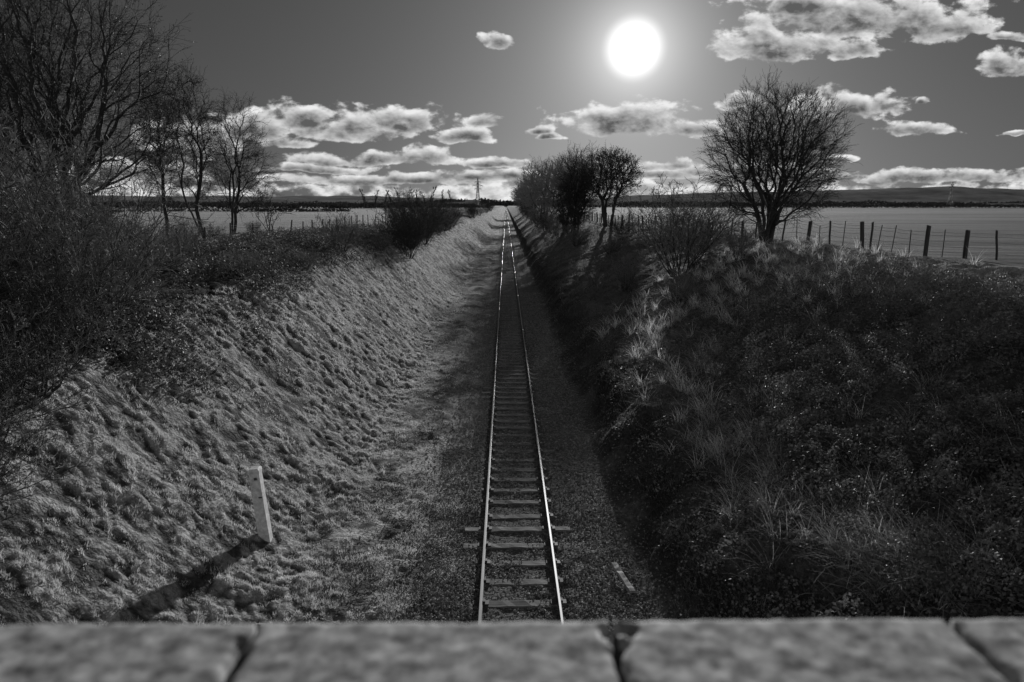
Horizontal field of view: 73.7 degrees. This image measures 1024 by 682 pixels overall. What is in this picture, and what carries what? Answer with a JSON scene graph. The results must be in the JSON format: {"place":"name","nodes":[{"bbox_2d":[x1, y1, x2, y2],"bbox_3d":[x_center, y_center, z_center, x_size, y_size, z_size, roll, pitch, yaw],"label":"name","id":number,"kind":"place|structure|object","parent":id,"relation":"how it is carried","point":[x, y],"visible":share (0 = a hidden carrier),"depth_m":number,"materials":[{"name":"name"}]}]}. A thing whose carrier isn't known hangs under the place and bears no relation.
{"place":"outdoors","nodes":[
{"label":"outdoors","id":0,"kind":"place"},
{"bbox_2d":[247,288,492,623],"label":"path grass","id":1,"kind":"structure","parent":0,"point":[368,518],"depth_m":17.45,"materials":[{"name":"grey plant"}]},
{"bbox_2d":[0,206,1023,635],"bbox_3d":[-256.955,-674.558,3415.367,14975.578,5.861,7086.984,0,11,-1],"label":"ground","id":2,"kind":"structure","parent":0,"point":[472,244],"depth_m":18.01,"materials":[{"name":"plant"}]},
{"bbox_2d":[0,426,25,548],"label":"shrub","id":3,"kind":"object","parent":2,"relation":"on","point":[2,473],"visible":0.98,"depth_m":9.36,"materials":[{"name":"black plant"}]},
{"bbox_2d":[0,198,35,257],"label":"shrub","id":4,"kind":"object","parent":2,"relation":"on","point":[14,225],"visible":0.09,"depth_m":18.02,"materials":[{"name":"black plant"}]},
{"bbox_2d":[0,179,48,315],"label":"shrub","id":5,"kind":"object","parent":2,"relation":"on","point":[13,249],"visible":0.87,"depth_m":11.73,"materials":[{"name":"black plant"}]},
{"bbox_2d":[0,152,63,261],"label":"shrub","id":6,"kind":"object","parent":2,"relation":"on","point":[29,190],"visible":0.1,"depth_m":21.37,"materials":[{"name":"black plant"}]},
{"bbox_2d":[0,2,64,180],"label":"maple tree","id":7,"kind":"object","parent":2,"relation":"on","point":[12,99],"visible":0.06,"depth_m":35.30,"materials":[{"name":"black plant"}]},
{"bbox_2d":[0,306,83,451],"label":"shrub","id":8,"kind":"object","parent":2,"relation":"on","point":[8,369],"visible":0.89,"depth_m":10.49,"materials":[{"name":"black plant"}]},
{"bbox_2d":[0,373,106,518],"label":"shrub","id":9,"kind":"object","parent":2,"relation":"on","point":[22,438],"visible":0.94,"depth_m":10.17,"materials":[{"name":"black plant"}]},
{"bbox_2d":[0,127,111,326],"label":"shrub","id":10,"kind":"object","parent":2,"relation":"on","point":[20,196],"visible":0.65,"depth_m":13.63,"materials":[{"name":"black plant"}]},
{"bbox_2d":[0,299,113,455],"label":"shrub","id":11,"kind":"object","parent":2,"relation":"on","point":[44,376],"visible":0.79,"depth_m":10.87,"materials":[{"name":"black plant"}]},
{"bbox_2d":[0,102,124,308],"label":"shrub","id":12,"kind":"object","parent":2,"relation":"on","point":[49,152],"visible":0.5,"depth_m":16.07,"materials":[{"name":"black plant"}]},
{"bbox_2d":[0,272,125,398],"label":"shrub","id":13,"kind":"object","parent":2,"relation":"on","point":[67,359],"visible":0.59,"depth_m":12.82,"materials":[{"name":"black plant"}]},
{"bbox_2d":[0,246,133,399],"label":"shrub","id":14,"kind":"object","parent":2,"relation":"on","point":[36,292],"visible":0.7,"depth_m":12.32,"materials":[{"name":"black plant"}]},
{"bbox_2d":[2,151,133,253],"bbox_3d":[-15.115,-4.191,22.898,4.397,4.254,4.318,-6,13,-30],"label":"shrub","id":15,"kind":"object","parent":2,"relation":"on","point":[78,193],"visible":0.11,"depth_m":23.20,"materials":[{"name":"black plant"}]},
{"bbox_2d":[0,176,144,266],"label":"shrub","id":16,"kind":"object","parent":2,"relation":"on","point":[77,218],"visible":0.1,"depth_m":20.20,"materials":[{"name":"black plant"}]},
{"bbox_2d":[49,213,121,252],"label":"shrub","id":17,"kind":"object","parent":2,"relation":"on","point":[100,226],"depth_m":26.26,"materials":[{"name":"black plant"}]},
{"bbox_2d":[0,193,186,361],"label":"shrub","id":18,"kind":"object","parent":2,"relation":"on","point":[116,270],"visible":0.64,"depth_m":14.19,"materials":[{"name":"black plant"}]},
{"bbox_2d":[2,142,187,300],"bbox_3d":[-11.499,-3.063,18.110,4.397,4.254,4.318,-1,11,-6],"label":"shrub","id":19,"kind":"object","parent":2,"relation":"on","point":[91,200],"visible":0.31,"depth_m":18.42,"materials":[{"name":"black plant"}]},
{"bbox_2d":[0,0,196,221],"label":"maple tree","id":20,"kind":"object","parent":2,"relation":"on","point":[39,60],"visible":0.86,"depth_m":28.94,"materials":[{"name":"black plant"}]},
{"bbox_2d":[0,113,227,347],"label":"shrub","id":21,"kind":"object","parent":2,"relation":"on","point":[69,231],"visible":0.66,"depth_m":15.29,"materials":[{"name":"black plant"}]},
{"bbox_2d":[115,218,154,247],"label":"shrub","id":22,"kind":"object","parent":2,"relation":"on","point":[134,233],"visible":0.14,"depth_m":37.27,"materials":[{"name":"black plant"}]},
{"bbox_2d":[114,227,200,274],"bbox_3d":[-12.368,-3.155,23.980,2.438,1.930,2.759,-10,15,-42],"label":"shrub","id":23,"kind":"object","parent":2,"relation":"on","point":[177,252],"visible":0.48,"depth_m":23.92,"materials":[{"name":"black plant"}]},
{"bbox_2d":[129,51,190,235],"bbox_3d":[-25.841,-14.221,50.000,4.941,13.393,4.696,0,11,-1],"label":"birch tree","id":24,"kind":"object","parent":2,"relation":"on","point":[163,181],"visible":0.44,"depth_m":49.79,"materials":[{"name":"black plant"}]},
{"bbox_2d":[141,225,180,246],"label":"shrub","id":25,"kind":"object","parent":2,"relation":"on","point":[158,237],"visible":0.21,"depth_m":35.52,"materials":[{"name":"black plant"}]},
{"bbox_2d":[140,206,209,255],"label":"shrub","id":26,"kind":"object","parent":2,"relation":"on","point":[186,236],"visible":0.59,"depth_m":28.02,"materials":[{"name":"black plant"}]},
{"bbox_2d":[162,216,208,251],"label":"shrub","id":27,"kind":"object","parent":2,"relation":"on","point":[192,230],"visible":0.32,"depth_m":32.43,"materials":[{"name":"black plant"}]},
{"bbox_2d":[151,59,229,237],"bbox_3d":[-22.137,-13.196,47.280,5.160,12.490,5.385,0,11,-1],"label":"birch tree","id":28,"kind":"object","parent":2,"relation":"on","point":[200,175],"visible":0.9,"depth_m":46.80,"materials":[{"name":"black plant"}]},
{"bbox_2d":[197,222,225,239],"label":"shrub","id":29,"kind":"object","parent":2,"relation":"on","point":[210,231],"visible":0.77,"depth_m":45.19,"materials":[{"name":"grey plant"}]},
{"bbox_2d":[1,221,429,411],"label":"bramble scrub","id":30,"kind":"object","parent":2,"relation":"on","point":[246,238],"visible":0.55,"depth_m":22.85,"materials":[{"name":"black plant"}]},
{"bbox_2d":[112,207,352,211],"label":"hedgerow","id":31,"kind":"object","parent":2,"relation":"on","point":[293,209],"visible":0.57,"depth_m":257.19,"materials":[{"name":"black plant"}]},
{"bbox_2d":[0,238,473,625],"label":"bank grass","id":32,"kind":"structure","parent":2,"relation":"on","point":[56,584],"depth_m":14.71,"materials":[{"name":"plant"}]},
{"bbox_2d":[90,215,385,249],"bbox_3d":[-17.084,-12.460,71.710,2.170,1.477,90.294,0,11,1],"label":"field fence","id":33,"kind":"object","parent":2,"relation":"on","point":[302,226],"visible":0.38,"depth_m":51.17,"materials":[{"name":"metal"}]},
{"bbox_2d":[195,87,281,233],"bbox_3d":[-22.373,-14.669,56.079,7.054,11.949,7.040,0,11,-1],"label":"birch tree","id":34,"kind":"object","parent":2,"relation":"on","point":[238,164],"visible":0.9,"depth_m":55.91,"materials":[{"name":"black plant"}]},
{"bbox_2d":[220,245,271,274],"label":"shrub","id":35,"kind":"object","parent":2,"relation":"on","point":[251,258],"visible":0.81,"depth_m":26.73,"materials":[{"name":"black plant"}]},
{"bbox_2d":[242,221,261,229],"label":"shrub","id":36,"kind":"object","parent":2,"relation":"on","point":[255,228],"visible":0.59,"depth_m":60.87,"materials":[{"name":"grey plant"}]},
{"bbox_2d":[247,466,272,541],"bbox_3d":[-5.294,3.459,14.368,0.231,1.710,0.236,-5,14,-4],"label":"marker post","id":37,"kind":"object","parent":2,"relation":"on","point":[262,516],"visible":0.97,"depth_m":14.28,"materials":[{"name":"concrete"}]},
{"bbox_2d":[244,189,294,229],"bbox_3d":[-22.946,-12.411,64.635,4.064,4.213,3.927,9,14,38],"label":"thorn tree","id":38,"kind":"object","parent":2,"relation":"on","point":[269,219],"visible":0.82,"depth_m":64.65,"materials":[{"name":"black plant"}]},
{"bbox_2d":[96,202,442,206],"bbox_3d":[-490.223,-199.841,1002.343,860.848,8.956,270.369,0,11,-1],"label":"hedgerow","id":39,"kind":"object","parent":2,"relation":"on","point":[274,204],"visible":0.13,"depth_m":1007.98,"materials":[{"name":"plant"}]},
{"bbox_2d":[85,202,485,207],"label":"hedgerow","id":40,"kind":"object","parent":2,"relation":"on","point":[329,205],"visible":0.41,"depth_m":543.72,"materials":[{"name":"black plant"}]},
{"bbox_2d":[84,200,502,205],"bbox_3d":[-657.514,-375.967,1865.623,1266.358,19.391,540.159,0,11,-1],"label":"wood","id":41,"kind":"object","parent":2,"relation":"on","point":[191,202],"visible":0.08,"depth_m":1841.56,"materials":[{"name":"black plant"}]},
{"bbox_2d":[287,244,320,268],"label":"shrub","id":42,"kind":"object","parent":2,"relation":"on","point":[309,256],"visible":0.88,"depth_m":32.64,"materials":[{"name":"black plant"}]},
{"bbox_2d":[305,207,375,252],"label":"shrub","id":43,"kind":"object","parent":2,"relation":"on","point":[343,234],"visible":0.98,"depth_m":41.17,"materials":[{"name":"black plant"}]},
{"bbox_2d":[359,188,367,207],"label":"poplar tree","id":44,"kind":"object","parent":2,"relation":"on","point":[363,197],"visible":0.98,"depth_m":542.63,"materials":[{"name":"grey plant"}]},
{"bbox_2d":[367,231,393,251],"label":"shrub","id":45,"kind":"object","parent":2,"relation":"on","point":[382,244],"visible":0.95,"depth_m":49.39,"materials":[{"name":"black plant"}]},
{"bbox_2d":[370,205,441,258],"bbox_3d":[-8.544,-8.747,55.248,5.837,4.594,5.750,-1,11,-4],"label":"shrub","id":46,"kind":"object","parent":2,"relation":"on","point":[415,232],"visible":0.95,"depth_m":54.96,"materials":[{"name":"black plant"}]},
{"bbox_2d":[363,189,452,249],"bbox_3d":[-9.165,-10.721,60.052,7.188,5.742,7.296,3,12,13],"label":"shrub","id":47,"kind":"object","parent":2,"relation":"on","point":[404,211],"visible":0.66,"depth_m":59.44,"materials":[{"name":"black plant"}]},
{"bbox_2d":[380,190,455,242],"bbox_3d":[-9.426,-11.816,64.831,6.708,5.359,6.810,-7,13,-33],"label":"shrub","id":48,"kind":"object","parent":2,"relation":"on","point":[432,210],"visible":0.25,"depth_m":64.35,"materials":[{"name":"black plant"}]},
{"bbox_2d":[395,197,449,238],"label":"shrub","id":49,"kind":"object","parent":2,"relation":"on","point":[434,213],"visible":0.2,"depth_m":75.70,"materials":[{"name":"black plant"}]},
{"bbox_2d":[409,206,447,243],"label":"shrub","id":50,"kind":"object","parent":2,"relation":"on","point":[426,242],"visible":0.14,"depth_m":69.88,"materials":[{"name":"black plant"}]},
{"bbox_2d":[414,205,450,229],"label":"shrub","id":51,"kind":"object","parent":2,"relation":"on","point":[444,216],"visible":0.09,"depth_m":81.55,"materials":[{"name":"black plant"}]},
{"bbox_2d":[428,186,436,201],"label":"poplar tree","id":52,"kind":"object","parent":2,"relation":"on","point":[432,197],"visible":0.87,"depth_m":544.39,"materials":[{"name":"grey plant"}]},
{"bbox_2d":[429,202,459,232],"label":"shrub","id":53,"kind":"object","parent":2,"relation":"on","point":[444,218],"visible":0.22,"depth_m":88.24,"materials":[{"name":"black plant"}]},
{"bbox_2d":[435,200,465,228],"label":"shrub","id":54,"kind":"object","parent":2,"relation":"on","point":[459,211],"visible":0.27,"depth_m":104.10,"materials":[{"name":"black plant"}]},
{"bbox_2d":[440,205,464,230],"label":"shrub","id":55,"kind":"object","parent":2,"relation":"on","point":[452,218],"visible":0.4,"depth_m":96.64,"materials":[{"name":"black plant"}]},
{"bbox_2d":[444,202,465,226],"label":"shrub","id":56,"kind":"object","parent":2,"relation":"on","point":[459,215],"visible":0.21,"depth_m":114.01,"materials":[{"name":"black plant"}]},
{"bbox_2d":[461,202,480,217],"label":"shrub","id":57,"kind":"object","parent":2,"relation":"on","point":[470,210],"visible":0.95,"depth_m":176.34,"materials":[{"name":"black plant"}]},
{"bbox_2d":[465,200,477,204],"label":"farm building","id":58,"kind":"structure","parent":2,"relation":"on","point":[470,201],"depth_m":1039.37,"materials":[{"name":"grey"}]},
{"bbox_2d":[463,201,485,217],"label":"shrub","id":59,"kind":"object","parent":2,"relation":"on","point":[479,207],"visible":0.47,"depth_m":188.07,"materials":[{"name":"grey plant"}]},
{"bbox_2d":[473,178,482,204],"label":"pylon","id":60,"kind":"object","parent":2,"relation":"on","point":[478,188],"visible":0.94,"depth_m":877.91,"materials":[{"name":"metal"}]},
{"bbox_2d":[473,202,486,215],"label":"shrub","id":61,"kind":"object","parent":2,"relation":"on","point":[482,206],"visible":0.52,"depth_m":235.69,"materials":[{"name":"grey plant"}]},
{"bbox_2d":[481,201,493,212],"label":"shrub","id":62,"kind":"object","parent":2,"relation":"on","point":[487,205],"visible":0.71,"depth_m":323.33,"materials":[{"name":"black plant"}]},
{"bbox_2d":[483,199,496,210],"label":"shrub","id":63,"kind":"object","parent":2,"relation":"on","point":[490,205],"visible":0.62,"depth_m":411.23,"materials":[{"name":"black plant"}]},
{"bbox_2d":[315,291,691,635],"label":"ballast","id":64,"kind":"structure","parent":2,"relation":"on","point":[457,582],"depth_m":16.57,"materials":[{"name":"gravel"}]},
{"bbox_2d":[611,562,635,592],"bbox_3d":[2.269,4.840,13.984,0.150,0.078,0.950,5,16,-17],"label":"timber plank","id":65,"kind":"object","parent":64,"relation":"on","point":[629,587],"visible":1,"depth_m":13.91,"materials":[{"name":"grey wood"}]},
{"bbox_2d":[425,198,596,206],"bbox_3d":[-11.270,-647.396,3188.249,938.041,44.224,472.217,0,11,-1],"label":"wood","id":66,"kind":"object","parent":2,"relation":"on","point":[505,203],"visible":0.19,"depth_m":3095.13,"materials":[{"name":"black plant"}]},
{"bbox_2d":[0,618,1023,681],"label":"bridge parapet","id":67,"kind":"structure","parent":2,"relation":"on","point":[885,650],"depth_m":0.78,"materials":[{"name":"stone"}]},
{"bbox_2d":[463,210,572,623],"bbox_3d":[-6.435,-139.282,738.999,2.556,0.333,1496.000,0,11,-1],"label":"railway track","id":68,"kind":"structure","parent":2,"relation":"on","point":[507,251],"depth_m":19.64,"materials":[{"name":"grey metal"}]},
{"bbox_2d":[511,188,530,206],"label":"ash tree","id":69,"kind":"object","parent":2,"relation":"on","point":[516,197],"visible":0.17,"depth_m":390.88,"materials":[{"name":"grey plant"}]},
{"bbox_2d":[517,202,528,217],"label":"shrub","id":70,"kind":"object","parent":2,"relation":"on","point":[522,212],"visible":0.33,"depth_m":235.94,"materials":[{"name":"black plant"}]},
{"bbox_2d":[512,177,535,207],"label":"ash tree","id":71,"kind":"object","parent":2,"relation":"on","point":[520,196],"visible":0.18,"depth_m":292.84,"materials":[{"name":"black plant"}]},
{"bbox_2d":[520,204,542,219],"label":"shrub","id":72,"kind":"object","parent":2,"relation":"on","point":[528,207],"visible":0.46,"depth_m":196.40,"materials":[{"name":"black plant"}]},
{"bbox_2d":[513,167,553,215],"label":"ash tree","id":73,"kind":"object","parent":2,"relation":"on","point":[522,175],"visible":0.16,"depth_m":210.02,"materials":[{"name":"black plant"}]},
{"bbox_2d":[527,211,548,226],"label":"shrub","id":74,"kind":"object","parent":2,"relation":"on","point":[535,220],"visible":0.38,"depth_m":147.74,"materials":[{"name":"black plant"}]},
{"bbox_2d":[516,157,562,220],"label":"ash tree","id":75,"kind":"object","parent":2,"relation":"on","point":[531,169],"visible":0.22,"depth_m":160.95,"materials":[{"name":"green plant"}]},
{"bbox_2d":[519,156,566,228],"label":"ash tree","id":76,"kind":"object","parent":2,"relation":"on","point":[537,197],"visible":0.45,"depth_m":125.89,"materials":[{"name":"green plant"}]},
{"bbox_2d":[533,209,556,230],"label":"shrub","id":77,"kind":"object","parent":2,"relation":"on","point":[537,218],"visible":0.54,"depth_m":126.09,"materials":[{"name":"black plant"}]},
{"bbox_2d":[537,213,565,233],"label":"shrub","id":78,"kind":"object","parent":2,"relation":"on","point":[547,222],"visible":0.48,"depth_m":110.81,"materials":[{"name":"black plant"}]},
{"bbox_2d":[543,217,570,237],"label":"shrub","id":79,"kind":"object","parent":2,"relation":"on","point":[556,230],"visible":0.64,"depth_m":98.68,"materials":[{"name":"black plant"}]},
{"bbox_2d":[536,155,596,230],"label":"ash tree","id":80,"kind":"object","parent":2,"relation":"on","point":[556,183],"visible":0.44,"depth_m":101.08,"materials":[{"name":"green plant"}]},
{"bbox_2d":[553,207,594,234],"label":"shrub","id":81,"kind":"object","parent":2,"relation":"on","point":[562,223],"visible":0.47,"depth_m":90.48,"materials":[{"name":"black plant"}]},
{"bbox_2d":[549,150,600,235],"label":"ash tree","id":82,"kind":"object","parent":2,"relation":"on","point":[565,186],"visible":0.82,"depth_m":85.55,"materials":[{"name":"black plant"}]},
{"bbox_2d":[549,139,606,217],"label":"ash tree","id":83,"kind":"object","parent":2,"relation":"on","point":[576,152],"visible":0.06,"depth_m":107.91,"materials":[{"name":"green plant"}]},
{"bbox_2d":[561,223,594,245],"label":"shrub","id":84,"kind":"object","parent":2,"relation":"on","point":[573,237],"visible":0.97,"depth_m":76.99,"materials":[{"name":"black plant"}]},
{"bbox_2d":[574,141,645,226],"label":"tree","id":85,"kind":"object","parent":2,"relation":"on","point":[613,177],"visible":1,"depth_m":80.89,"materials":[{"name":"black plant"}]},
{"bbox_2d":[590,227,630,253],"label":"shrub","id":86,"kind":"object","parent":2,"relation":"on","point":[611,248],"visible":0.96,"depth_m":59.37,"materials":[{"name":"grey plant"}]},
{"bbox_2d":[603,213,636,239],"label":"shrub","id":87,"kind":"object","parent":2,"relation":"on","point":[615,224],"visible":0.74,"depth_m":63.15,"materials":[{"name":"grey plant"}]},
{"bbox_2d":[607,252,646,290],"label":"shrub","id":88,"kind":"object","parent":2,"relation":"on","point":[631,276],"visible":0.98,"depth_m":41.84,"materials":[{"name":"black plant"}]},
{"bbox_2d":[647,262,713,305],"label":"shrub","id":89,"kind":"object","parent":2,"relation":"on","point":[678,279],"visible":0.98,"depth_m":33.59,"materials":[{"name":"grey plant"}]},
{"bbox_2d":[615,168,762,276],"bbox_3d":[9.747,-6.666,38.477,8.585,6.398,6.187,-2,11,-8],"label":"shrub","id":90,"kind":"object","parent":2,"relation":"on","point":[668,231],"visible":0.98,"depth_m":38.00,"materials":[{"name":"black plant"}]},
{"bbox_2d":[648,197,745,258],"bbox_3d":[11.632,-7.064,42.409,4.125,4.265,5.723,-6,13,-28],"label":"shrub","id":91,"kind":"object","parent":2,"relation":"on","point":[703,218],"visible":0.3,"depth_m":42.21,"materials":[{"name":"grey plant"}]},
{"bbox_2d":[718,215,770,259],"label":"shrub","id":92,"kind":"object","parent":2,"relation":"on","point":[741,247],"visible":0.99,"depth_m":36.52,"materials":[{"name":"grey plant"}]},
{"bbox_2d":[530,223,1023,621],"bbox_3d":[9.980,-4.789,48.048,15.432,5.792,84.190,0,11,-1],"label":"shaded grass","id":93,"kind":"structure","parent":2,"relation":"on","point":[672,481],"depth_m":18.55,"materials":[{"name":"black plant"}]},
{"bbox_2d":[695,64,863,243],"bbox_3d":[14.532,-9.980,37.719,9.106,9.802,8.882,0,11,-1],"label":"hawthorn tree","id":94,"kind":"object","parent":2,"relation":"on","point":[799,159],"visible":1,"depth_m":37.05,"materials":[{"name":"black plant"}]},
{"bbox_2d":[545,230,1023,625],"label":"long grass","id":95,"kind":"structure","parent":2,"relation":"on","point":[698,341],"depth_m":17.46,"materials":[{"name":"plant"}]},
{"bbox_2d":[553,205,1023,207],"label":"hedgerow","id":96,"kind":"object","parent":2,"relation":"on","point":[973,206],"visible":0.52,"depth_m":606.48,"materials":[{"name":"black plant"}]},
{"bbox_2d":[563,239,1023,623],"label":"bramble thicket","id":97,"kind":"object","parent":2,"relation":"on","point":[997,531],"visible":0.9,"depth_m":14.87,"materials":[{"name":"black plant"}]},
{"bbox_2d":[566,204,1023,206],"bbox_3d":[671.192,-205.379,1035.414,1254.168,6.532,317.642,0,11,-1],"label":"hedgerow","id":98,"kind":"object","parent":2,"relation":"on","point":[914,205],"visible":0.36,"depth_m":1019.95,"materials":[{"name":"black plant"}]},
{"bbox_2d":[586,212,1015,259],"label":"field fence","id":99,"kind":"object","parent":2,"relation":"on","point":[967,236],"visible":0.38,"depth_m":33.75,"materials":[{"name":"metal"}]},
{"bbox_2d":[592,232,1023,617],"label":"dry grass","id":100,"kind":"structure","parent":2,"relation":"on","point":[681,416],"depth_m":16.84,"materials":[{"name":"grey plant"}]},
{"bbox_2d":[598,199,1023,205],"bbox_3d":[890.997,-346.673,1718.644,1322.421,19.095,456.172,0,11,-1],"label":"wood","id":101,"kind":"object","parent":2,"relation":"on","point":[864,203],"visible":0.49,"depth_m":1691.84,"materials":[{"name":"plant"}]},
{"bbox_2d":[947,182,954,204],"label":"pylon","id":102,"kind":"object","parent":2,"relation":"on","point":[952,187],"visible":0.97,"depth_m":1179.17,"materials":[{"name":"metal"}]},
{"bbox_2d":[986,203,1023,205],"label":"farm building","id":103,"kind":"structure","parent":2,"relation":"on","point":[1005,203],"depth_m":1330.93,"materials":[{"name":"grey"}]},
{"bbox_2d":[0,0,1023,201],"label":"sky","id":104,"kind":"structure","parent":0,"point":[370,96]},
{"bbox_2d":[88,186,1023,206],"bbox_3d":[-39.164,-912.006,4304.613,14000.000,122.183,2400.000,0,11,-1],"label":"hills","id":105,"kind":"structure","parent":0,"point":[965,195],"depth_m":3768.01,"materials":[{"name":"grey plant"}]}
]}

